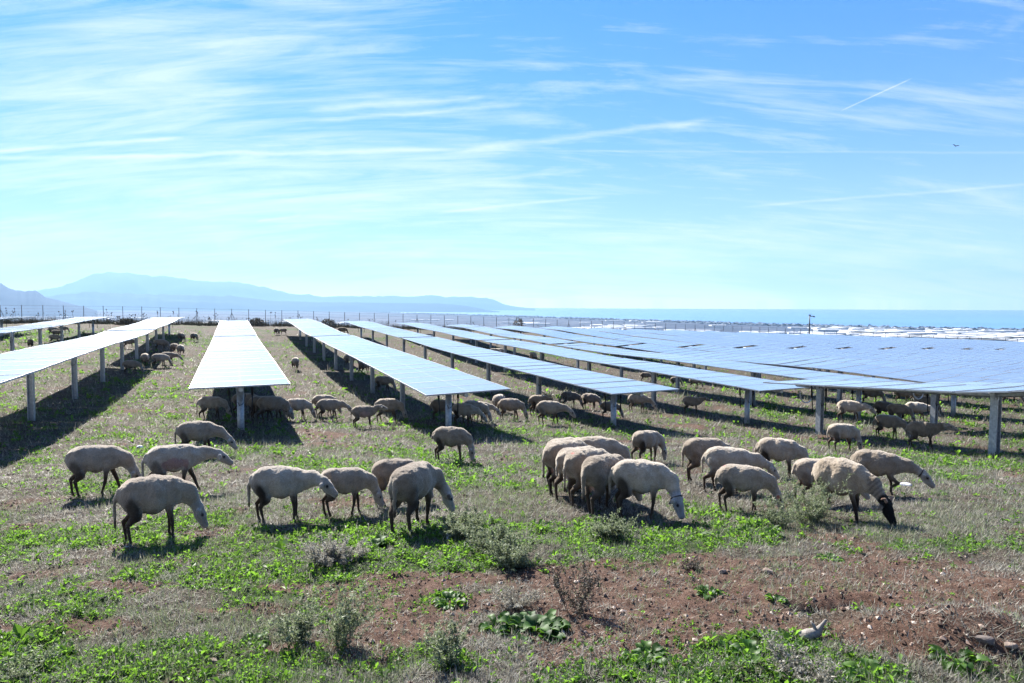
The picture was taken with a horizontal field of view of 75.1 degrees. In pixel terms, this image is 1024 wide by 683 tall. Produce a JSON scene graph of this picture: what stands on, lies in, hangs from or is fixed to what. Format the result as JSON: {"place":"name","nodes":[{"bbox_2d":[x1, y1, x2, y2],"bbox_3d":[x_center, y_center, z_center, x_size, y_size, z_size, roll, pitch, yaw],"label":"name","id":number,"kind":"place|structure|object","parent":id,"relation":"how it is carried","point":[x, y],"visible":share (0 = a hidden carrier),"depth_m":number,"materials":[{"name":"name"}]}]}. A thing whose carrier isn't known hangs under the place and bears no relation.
{"place":"outdoors","nodes":[
{"label":"outdoors","id":0,"kind":"place"},
{"bbox_2d":[0,283,96,315],"bbox_3d":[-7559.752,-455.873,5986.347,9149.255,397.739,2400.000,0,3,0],"label":"hill","id":1,"kind":"structure","parent":0,"point":[34,300],"depth_m":5338.16,"materials":[{"name":"blue"}]},
{"bbox_2d":[45,292,498,311],"bbox_3d":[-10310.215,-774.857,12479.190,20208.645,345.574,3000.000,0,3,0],"label":"foothills","id":2,"kind":"structure","parent":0,"point":[127,301],"depth_m":11655.22,"materials":[{"name":"blue"}]},
{"bbox_2d":[37,272,534,309],"bbox_3d":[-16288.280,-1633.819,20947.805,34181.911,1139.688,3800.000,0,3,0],"label":"mountains","id":3,"kind":"structure","parent":0,"point":[113,282],"depth_m":20281.20,"materials":[{"name":"teal"}]},
{"bbox_2d":[1,310,1016,334],"bbox_3d":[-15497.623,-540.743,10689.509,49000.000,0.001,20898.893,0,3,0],"label":"coastal plain","id":4,"kind":"structure","parent":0,"point":[380,317],"depth_m":4306.66,"materials":[{"name":"blue"}]},
{"bbox_2d":[44,317,1023,341],"bbox_3d":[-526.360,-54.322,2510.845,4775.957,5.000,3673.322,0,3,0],"label":"greenhouses","id":5,"kind":"object","parent":4,"relation":"on","point":[972,334],"visible":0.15,"depth_m":2202.71,"materials":[{"name":"grey plastic"}]},
{"bbox_2d":[352,311,1023,331],"bbox_3d":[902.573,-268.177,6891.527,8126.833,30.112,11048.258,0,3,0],"label":"shore woods","id":6,"kind":"object","parent":4,"relation":"on","point":[814,325],"visible":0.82,"depth_m":3260.89,"materials":[{"name":"plant"}]},
{"bbox_2d":[0,323,1023,682],"bbox_3d":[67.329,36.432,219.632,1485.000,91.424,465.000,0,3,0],"label":"ground","id":7,"kind":"structure","parent":0,"point":[682,597],"depth_m":6.64,"materials":[{"name":"soil"}]},
{"bbox_2d":[0,641,62,679],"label":"pale shrub","id":8,"kind":"object","parent":7,"relation":"on","point":[25,663],"visible":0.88,"depth_m":4.00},
{"bbox_2d":[0,316,114,351],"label":"solar tracker","id":9,"kind":"object","parent":7,"relation":"on","point":[12,330],"visible":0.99,"depth_m":41.28,"materials":[{"name":"silver metal"}]},
{"bbox_2d":[0,317,183,420],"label":"solar tracker","id":10,"kind":"object","parent":7,"relation":"on","point":[28,363],"visible":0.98,"depth_m":22.19,"materials":[{"name":"glass"}]},
{"bbox_2d":[65,445,140,497],"bbox_3d":[-5.875,1.851,9.608,0.968,0.744,0.363,-1,3,-24],"label":"sheep","id":11,"kind":"object","parent":7,"relation":"on","point":[80,461],"visible":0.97,"depth_m":9.49},
{"bbox_2d":[122,360,143,373],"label":"sheep","id":12,"kind":"object","parent":7,"relation":"on","point":[127,364],"visible":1,"depth_m":31.94},
{"bbox_2d":[113,474,208,543],"bbox_3d":[-3.739,1.767,7.108,0.897,0.727,0.395,-2,3,-33],"label":"sheep","id":13,"kind":"object","parent":7,"relation":"on","point":[137,497],"visible":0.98,"depth_m":6.96},
{"bbox_2d":[151,354,171,366],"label":"sheep","id":14,"kind":"object","parent":7,"relation":"on","point":[159,357],"visible":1,"depth_m":35.48},
{"bbox_2d":[141,444,232,489],"bbox_3d":[-4.731,1.853,9.738,1.213,0.743,0.385,-1,3,-29],"label":"sheep","id":15,"kind":"object","parent":7,"relation":"on","point":[164,459],"visible":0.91,"depth_m":9.57},
{"bbox_2d":[174,420,237,449],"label":"sheep","id":16,"kind":"object","parent":7,"relation":"on","point":[187,432],"visible":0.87,"depth_m":13.26},
{"bbox_2d":[196,396,231,419],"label":"sheep","id":17,"kind":"object","parent":7,"relation":"on","point":[209,402],"visible":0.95,"depth_m":19.98},
{"bbox_2d":[189,320,289,429],"bbox_3d":[-16.219,0.770,39.095,2.301,3.092,49.457,-1,3,-23],"label":"solar tracker","id":18,"kind":"object","parent":7,"relation":"on","point":[238,357],"visible":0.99,"depth_m":21.30,"materials":[{"name":"glass"}]},
{"bbox_2d":[231,393,256,416],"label":"sheep","id":19,"kind":"object","parent":7,"relation":"on","point":[247,397],"visible":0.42,"depth_m":20.83},
{"bbox_2d":[239,632,270,648],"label":"leafy plant","id":20,"kind":"object","parent":7,"relation":"on","point":[266,640],"visible":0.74,"depth_m":4.44,"materials":[{"name":"green plant"}]},
{"bbox_2d":[247,396,288,420],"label":"sheep","id":21,"kind":"object","parent":7,"relation":"on","point":[256,398],"visible":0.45,"depth_m":20.04},
{"bbox_2d":[255,396,293,422],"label":"sheep","id":22,"kind":"object","parent":7,"relation":"on","point":[264,404],"visible":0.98,"depth_m":19.77},
{"bbox_2d":[257,596,314,646],"bbox_3d":[-1.479,1.855,4.385,0.379,0.336,0.372,0,3,0],"label":"wispy weed","id":23,"kind":"object","parent":7,"relation":"on","point":[298,627],"visible":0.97,"depth_m":4.36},
{"bbox_2d":[247,465,337,522],"bbox_3d":[-2.578,1.809,7.889,1.071,0.687,0.387,0,3,-2],"label":"sheep","id":24,"kind":"object","parent":7,"relation":"on","point":[266,483],"visible":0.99,"depth_m":7.79},
{"bbox_2d":[287,398,315,420],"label":"sheep","id":25,"kind":"object","parent":7,"relation":"on","point":[297,404],"visible":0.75,"depth_m":20.30},
{"bbox_2d":[284,528,367,567],"bbox_3d":[-1.735,1.901,6.171,0.741,0.371,0.585,0,3,0],"label":"dry bush","id":26,"kind":"object","parent":7,"relation":"on","point":[329,554],"visible":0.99,"depth_m":6.12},
{"bbox_2d":[311,394,341,415],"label":"sheep","id":27,"kind":"object","parent":7,"relation":"on","point":[315,399],"visible":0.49,"depth_m":21.42},
{"bbox_2d":[2,312,660,334],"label":"dry weeds","id":28,"kind":"object","parent":7,"relation":"on","point":[109,320],"visible":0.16,"depth_m":80.46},
{"bbox_2d":[316,399,351,420],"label":"sheep","id":29,"kind":"object","parent":7,"relation":"on","point":[323,405],"visible":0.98,"depth_m":20.45},
{"bbox_2d":[303,568,392,649],"bbox_3d":[-1.095,1.763,4.337,0.580,0.476,0.455,2,3,32],"label":"wispy weed","id":30,"kind":"object","parent":7,"relation":"on","point":[344,621],"visible":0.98,"depth_m":4.31,"materials":[{"name":"plant"}]},
{"bbox_2d":[321,467,383,516],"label":"sheep","id":31,"kind":"object","parent":7,"relation":"on","point":[354,481],"visible":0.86,"depth_m":8.12},
{"bbox_2d":[345,536,373,560],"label":"dry bush","id":32,"kind":"object","parent":7,"relation":"on","point":[362,553],"visible":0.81,"depth_m":6.29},
{"bbox_2d":[350,404,387,427],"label":"sheep","id":33,"kind":"object","parent":7,"relation":"on","point":[359,411],"visible":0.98,"depth_m":18.58},
{"bbox_2d":[362,534,388,550],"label":"leafy plant","id":34,"kind":"object","parent":7,"relation":"on","point":[379,540],"visible":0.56,"depth_m":6.77,"materials":[{"name":"green plant"}]},
{"bbox_2d":[375,376,396,391],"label":"sheep","id":35,"kind":"object","parent":7,"relation":"on","point":[382,380],"visible":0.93,"depth_m":29.69},
{"bbox_2d":[374,398,407,421],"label":"sheep","id":36,"kind":"object","parent":7,"relation":"on","point":[392,404],"visible":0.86,"depth_m":20.14},
{"bbox_2d":[0,305,791,332],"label":"wire fence","id":37,"kind":"object","parent":7,"relation":"on","point":[21,308],"visible":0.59,"depth_m":89.46,"materials":[{"name":"grey metal"}]},
{"bbox_2d":[282,319,510,426],"bbox_3d":[-11.014,0.724,40.701,2.302,3.371,51.172,-1,3,-23],"label":"solar tracker","id":38,"kind":"object","parent":7,"relation":"on","point":[424,377],"visible":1,"depth_m":23.47,"materials":[{"name":"glass"}]},
{"bbox_2d":[371,458,433,505],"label":"sheep","id":39,"kind":"object","parent":7,"relation":"on","point":[382,470],"visible":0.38,"depth_m":8.69},
{"bbox_2d":[388,461,454,531],"bbox_3d":[-1.065,1.746,7.620,0.426,0.751,0.958,2,4,34],"label":"sheep","id":40,"kind":"object","parent":7,"relation":"on","point":[411,484],"visible":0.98,"depth_m":7.36},
{"bbox_2d":[413,611,469,671],"bbox_3d":[-0.400,1.804,4.009,0.290,0.328,0.358,2,4,36],"label":"wispy weed","id":41,"kind":"object","parent":7,"relation":"on","point":[442,639],"visible":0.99,"depth_m":3.99,"materials":[{"name":"plant"}]},
{"bbox_2d":[430,399,458,419],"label":"sheep","id":42,"kind":"object","parent":7,"relation":"on","point":[434,405],"visible":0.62,"depth_m":20.67},
{"bbox_2d":[432,591,466,610],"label":"leafy plant","id":43,"kind":"object","parent":7,"relation":"on","point":[448,596],"visible":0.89,"depth_m":5.08,"materials":[{"name":"green plant"}]},
{"bbox_2d":[431,426,474,461],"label":"sheep","id":44,"kind":"object","parent":7,"relation":"on","point":[442,437],"visible":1,"depth_m":12.60},
{"bbox_2d":[436,503,492,539],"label":"grey shrub","id":45,"kind":"object","parent":7,"relation":"on","point":[451,524],"visible":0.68,"depth_m":7.06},
{"bbox_2d":[452,403,487,425],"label":"sheep","id":46,"kind":"object","parent":7,"relation":"on","point":[465,409],"visible":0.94,"depth_m":19.42},
{"bbox_2d":[462,400,491,422],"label":"sheep","id":47,"kind":"object","parent":7,"relation":"on","point":[482,406],"visible":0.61,"depth_m":20.20},
{"bbox_2d":[456,518,525,551],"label":"grey shrub","id":48,"kind":"object","parent":7,"relation":"on","point":[500,532],"visible":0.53,"depth_m":6.51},
{"bbox_2d":[478,611,518,634],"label":"leafy plant","id":49,"kind":"object","parent":7,"relation":"on","point":[484,625],"visible":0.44,"depth_m":4.61,"materials":[{"name":"green plant"}]},
{"bbox_2d":[340,321,678,425],"bbox_3d":[-6.038,0.901,42.806,2.301,3.436,51.172,-1,3,-23],"label":"solar tracker","id":50,"kind":"object","parent":7,"relation":"on","point":[613,386],"visible":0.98,"depth_m":26.24,"materials":[{"name":"glass"}]},
{"bbox_2d":[0,325,1023,682],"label":"dry grass","id":51,"kind":"structure","parent":7,"relation":"on","point":[576,507],"depth_m":7.33,"materials":[{"name":"plant"}]},
{"bbox_2d":[0,327,1023,682],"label":"green weeds","id":52,"kind":"object","parent":7,"relation":"on","point":[142,673],"visible":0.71,"depth_m":6.35,"materials":[{"name":"green plant"}]},
{"bbox_2d":[497,398,528,419],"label":"sheep","id":53,"kind":"object","parent":7,"relation":"on","point":[509,404],"visible":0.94,"depth_m":21.50},
{"bbox_2d":[480,523,547,571],"bbox_3d":[0.023,1.887,6.003,0.624,0.379,0.587,0,3,0],"label":"grey shrub","id":54,"kind":"object","parent":7,"relation":"on","point":[512,553],"visible":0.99,"depth_m":5.96,"materials":[{"name":"plant"}]},
{"bbox_2d":[473,573,557,610],"bbox_3d":[0.051,1.899,4.963,0.524,0.232,0.454,2,4,37],"label":"dead weed","id":55,"kind":"object","parent":7,"relation":"on","point":[512,602],"visible":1,"depth_m":4.94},
{"bbox_2d":[497,608,572,643],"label":"leafy plant","id":56,"kind":"object","parent":7,"relation":"on","point":[524,621],"visible":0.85,"depth_m":4.50,"materials":[{"name":"green plant"}]},
{"bbox_2d":[528,395,552,415],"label":"sheep","id":57,"kind":"object","parent":7,"relation":"on","point":[534,400],"visible":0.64,"depth_m":23.16},
{"bbox_2d":[536,400,575,424],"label":"sheep","id":58,"kind":"object","parent":7,"relation":"on","point":[544,407],"visible":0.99,"depth_m":20.17},
{"bbox_2d":[542,439,589,495],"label":"sheep","id":59,"kind":"object","parent":7,"relation":"on","point":[551,450],"visible":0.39,"depth_m":9.42},
{"bbox_2d":[560,391,582,408],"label":"sheep","id":60,"kind":"object","parent":7,"relation":"on","point":[574,396],"visible":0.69,"depth_m":26.15},
{"bbox_2d":[545,548,606,615],"bbox_3d":[0.465,1.732,4.820,0.459,0.492,0.339,0,3,0],"label":"twiggy bush","id":61,"kind":"object","parent":7,"relation":"on","point":[588,583],"visible":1,"depth_m":4.80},
{"bbox_2d":[554,446,615,500],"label":"sheep","id":62,"kind":"object","parent":7,"relation":"on","point":[561,454],"visible":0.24,"depth_m":8.98},
{"bbox_2d":[563,448,616,506],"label":"sheep","id":63,"kind":"object","parent":7,"relation":"on","point":[574,460],"visible":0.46,"depth_m":8.54},
{"bbox_2d":[581,393,602,409],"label":"sheep","id":64,"kind":"object","parent":7,"relation":"on","point":[589,398],"visible":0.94,"depth_m":25.97},
{"bbox_2d":[396,323,810,422],"bbox_3d":[-1.062,0.987,44.906,2.400,3.362,51.172,-1,3,-23],"label":"solar tracker","id":65,"kind":"object","parent":7,"relation":"on","point":[748,383],"visible":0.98,"depth_m":28.51,"materials":[{"name":"glass"}]},
{"bbox_2d":[579,436,630,458],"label":"sheep","id":66,"kind":"object","parent":7,"relation":"on","point":[611,445],"visible":0.27,"depth_m":10.14},
{"bbox_2d":[583,507,638,539],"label":"grey shrub","id":67,"kind":"object","parent":7,"relation":"on","point":[611,527],"visible":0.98,"depth_m":6.80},
{"bbox_2d":[581,453,641,516],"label":"sheep","id":68,"kind":"object","parent":7,"relation":"on","point":[595,470],"visible":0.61,"depth_m":8.03},
{"bbox_2d":[627,394,657,412],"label":"sheep","id":69,"kind":"object","parent":7,"relation":"on","point":[636,399],"visible":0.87,"depth_m":25.83},
{"bbox_2d":[621,640,668,667],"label":"leafy plant","id":70,"kind":"object","parent":7,"relation":"on","point":[658,652],"visible":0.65,"depth_m":4.03,"materials":[{"name":"green plant"}]},
{"bbox_2d":[608,459,684,519],"bbox_3d":[1.611,1.766,7.958,0.915,0.714,0.399,1,3,20],"label":"sheep","id":71,"kind":"object","parent":7,"relation":"on","point":[639,476],"visible":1,"depth_m":7.84},
{"bbox_2d":[631,430,666,461],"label":"sheep","id":72,"kind":"object","parent":7,"relation":"on","point":[643,441],"visible":0.98,"depth_m":12.85},
{"bbox_2d":[444,324,922,419],"bbox_3d":[3.869,1.107,46.988,2.400,3.356,51.172,-1,3,-23],"label":"solar tracker","id":73,"kind":"object","parent":7,"relation":"on","point":[753,369],"visible":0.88,"depth_m":33.81,"materials":[{"name":"glass"}]},
{"bbox_2d":[679,555,703,569],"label":"dry bush","id":74,"kind":"object","parent":7,"relation":"on","point":[689,566],"visible":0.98,"depth_m":5.71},
{"bbox_2d":[682,396,710,413],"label":"sheep","id":75,"kind":"object","parent":7,"relation":"on","point":[687,401],"visible":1,"depth_m":25.67},
{"bbox_2d":[681,437,730,482],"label":"sheep","id":76,"kind":"object","parent":7,"relation":"on","point":[693,450],"visible":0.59,"depth_m":10.25},
{"bbox_2d":[694,584,723,599],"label":"leafy plant","id":77,"kind":"object","parent":7,"relation":"on","point":[704,590],"visible":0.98,"depth_m":5.10,"materials":[{"name":"green plant"}]},
{"bbox_2d":[701,446,779,493],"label":"sheep","id":78,"kind":"object","parent":7,"relation":"on","point":[715,458],"visible":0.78,"depth_m":9.48},
{"bbox_2d":[492,326,1002,415],"bbox_3d":[8.783,1.210,49.063,2.301,3.393,51.171,-1,3,-23],"label":"solar tracker","id":79,"kind":"object","parent":7,"relation":"on","point":[892,373],"visible":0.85,"depth_m":34.89,"materials":[{"name":"glass"}]},
{"bbox_2d":[714,464,783,513],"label":"sheep","id":80,"kind":"object","parent":7,"relation":"on","point":[730,478],"visible":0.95,"depth_m":8.13},
{"bbox_2d":[725,639,773,664],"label":"leafy plant","id":81,"kind":"object","parent":7,"relation":"on","point":[751,646],"visible":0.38,"depth_m":3.93,"materials":[{"name":"green plant"}]},
{"bbox_2d":[754,493,803,526],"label":"wispy weed","id":82,"kind":"object","parent":7,"relation":"on","point":[776,519],"visible":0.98,"depth_m":7.29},
{"bbox_2d":[540,326,1023,396],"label":"solar tracker","id":83,"kind":"object","parent":7,"relation":"on","point":[984,373],"visible":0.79,"depth_m":41.12,"materials":[{"name":"glass"}]},
{"bbox_2d":[755,437,808,477],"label":"sheep","id":84,"kind":"object","parent":7,"relation":"on","point":[776,449],"visible":0.76,"depth_m":10.81},
{"bbox_2d":[757,625,848,682],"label":"dead weed","id":85,"kind":"object","parent":7,"relation":"on","point":[799,667],"visible":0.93,"depth_m":3.70,"materials":[{"name":"plant"}]},
{"bbox_2d":[588,328,1023,397],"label":"solar tracker","id":86,"kind":"object","parent":7,"relation":"on","point":[1007,368],"visible":0.73,"depth_m":47.19,"materials":[{"name":"glass"}]},
{"bbox_2d":[770,468,854,524],"bbox_3d":[3.367,1.755,7.428,0.827,0.644,0.677,3,4,40],"label":"wispy weed","id":87,"kind":"object","parent":7,"relation":"on","point":[819,510],"visible":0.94,"depth_m":7.49,"materials":[{"name":"plant"}]},
{"bbox_2d":[798,619,826,639],"bbox_3d":[1.891,1.825,4.189,0.178,0.164,0.086,0,3,0],"label":"bleached stump","id":88,"kind":"object","parent":7,"relation":"on","point":[816,631],"visible":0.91,"depth_m":4.17,"materials":[{"name":"grey wood"}]},
{"bbox_2d":[628,329,1023,377],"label":"solar tracker","id":89,"kind":"object","parent":7,"relation":"on","point":[743,341],"visible":0.64,"depth_m":53.74,"materials":[{"name":"glass"}]},
{"bbox_2d":[791,458,869,503],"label":"sheep","id":90,"kind":"object","parent":7,"relation":"on","point":[802,468],"visible":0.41,"depth_m":8.52},
{"bbox_2d":[665,330,1023,362],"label":"solar tracker","id":91,"kind":"object","parent":7,"relation":"on","point":[805,344],"visible":0.58,"depth_m":58.14,"materials":[{"name":"glass"}]},
{"bbox_2d":[827,423,861,451],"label":"sheep","id":92,"kind":"object","parent":7,"relation":"on","point":[836,432],"visible":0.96,"depth_m":16.00},
{"bbox_2d":[824,633,879,657],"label":"dead weed","id":93,"kind":"object","parent":7,"relation":"on","point":[862,641],"visible":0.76,"depth_m":3.98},
{"bbox_2d":[811,456,896,525],"bbox_3d":[3.874,1.712,7.540,0.405,0.749,0.968,-2,4,-37],"label":"sheep","id":94,"kind":"object","parent":7,"relation":"on","point":[833,471],"visible":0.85,"depth_m":7.46},
{"bbox_2d":[836,400,876,422],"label":"sheep","id":95,"kind":"object","parent":7,"relation":"on","point":[850,406],"visible":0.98,"depth_m":23.84},
{"bbox_2d":[704,331,1023,358],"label":"solar tracker","id":96,"kind":"object","parent":7,"relation":"on","point":[851,345],"visible":0.59,"depth_m":61.57,"materials":[{"name":"blue metal"}]},
{"bbox_2d":[841,658,888,681],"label":"leafy plant","id":97,"kind":"object","parent":7,"relation":"on","point":[869,662],"visible":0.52,"depth_m":3.72,"materials":[{"name":"green plant"}]},
{"bbox_2d":[736,332,1023,355],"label":"solar tracker","id":98,"kind":"object","parent":7,"relation":"on","point":[891,345],"visible":0.48,"depth_m":65.00,"materials":[{"name":"blue metal"}]},
{"bbox_2d":[873,401,901,418],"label":"sheep","id":99,"kind":"object","parent":7,"relation":"on","point":[879,406],"visible":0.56,"depth_m":25.11},
{"bbox_2d":[873,414,910,439],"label":"sheep","id":100,"kind":"object","parent":7,"relation":"on","point":[882,421],"visible":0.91,"depth_m":18.93},
{"bbox_2d":[850,449,934,494],"bbox_3d":[5.235,1.839,9.197,1.041,0.647,0.351,2,3,29],"label":"sheep","id":101,"kind":"object","parent":7,"relation":"on","point":[878,463],"visible":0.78,"depth_m":9.11},
{"bbox_2d":[763,379,1023,454],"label":"solar tracker","id":102,"kind":"object","parent":7,"relation":"on","point":[995,394],"visible":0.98,"depth_m":16.77,"materials":[{"name":"glass"}]},
{"bbox_2d":[772,333,1023,353],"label":"solar tracker","id":103,"kind":"object","parent":7,"relation":"on","point":[947,346],"visible":0.36,"depth_m":68.57,"materials":[{"name":"blue metal"}]},
{"bbox_2d":[885,403,915,420],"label":"sheep","id":104,"kind":"object","parent":7,"relation":"on","point":[897,409],"visible":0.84,"depth_m":23.99},
{"bbox_2d":[798,334,1023,350],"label":"solar tracker","id":105,"kind":"object","parent":7,"relation":"on","point":[985,347],"visible":0.43,"depth_m":73.79,"materials":[{"name":"blue metal"}]},
{"bbox_2d":[905,402,940,421],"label":"sheep","id":106,"kind":"object","parent":7,"relation":"on","point":[918,407],"visible":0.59,"depth_m":24.88},
{"bbox_2d":[839,335,1023,349],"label":"solar tracker","id":107,"kind":"object","parent":7,"relation":"on","point":[1007,347],"visible":0.29,"depth_m":76.89,"materials":[{"name":"blue metal"}]},
{"bbox_2d":[905,421,957,449],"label":"sheep","id":108,"kind":"object","parent":7,"relation":"on","point":[915,429],"visible":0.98,"depth_m":16.68},
{"bbox_2d":[868,336,1023,348],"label":"solar tracker","id":109,"kind":"object","parent":7,"relation":"on","point":[960,342],"visible":0.26,"depth_m":80.16,"materials":[{"name":"blue metal"}]},
{"bbox_2d":[927,644,991,678],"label":"leafy plant","id":110,"kind":"object","parent":7,"relation":"on","point":[959,665],"visible":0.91,"depth_m":3.69,"materials":[{"name":"green plant"}]},
{"bbox_2d":[926,382,1023,423],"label":"solar tracker","id":111,"kind":"object","parent":7,"relation":"on","point":[934,405],"visible":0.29,"depth_m":22.28,"materials":[{"name":"blue metal"}]},
{"bbox_2d":[975,635,994,645],"bbox_3d":[2.711,1.712,3.814,0.085,0.053,0.077,-1,3,-19],"label":"stone","id":112,"kind":"object","parent":7,"relation":"on","point":[988,640],"visible":0.99,"depth_m":3.79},
{"bbox_2d":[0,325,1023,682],"bbox_3d":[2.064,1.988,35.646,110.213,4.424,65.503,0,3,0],"label":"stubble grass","id":113,"kind":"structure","parent":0,"point":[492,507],"depth_m":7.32,"materials":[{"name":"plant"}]},
{"bbox_2d":[0,0,1023,309],"label":"sky","id":114,"kind":"structure","parent":0,"point":[633,154],"materials":[{"name":"blue"}]},
{"bbox_2d":[401,308,1023,328],"bbox_3d":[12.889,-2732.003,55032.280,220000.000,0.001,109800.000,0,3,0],"label":"sea","id":115,"kind":"structure","parent":0,"point":[996,319],"depth_m":7893.20,"materials":[{"name":"liquid"}]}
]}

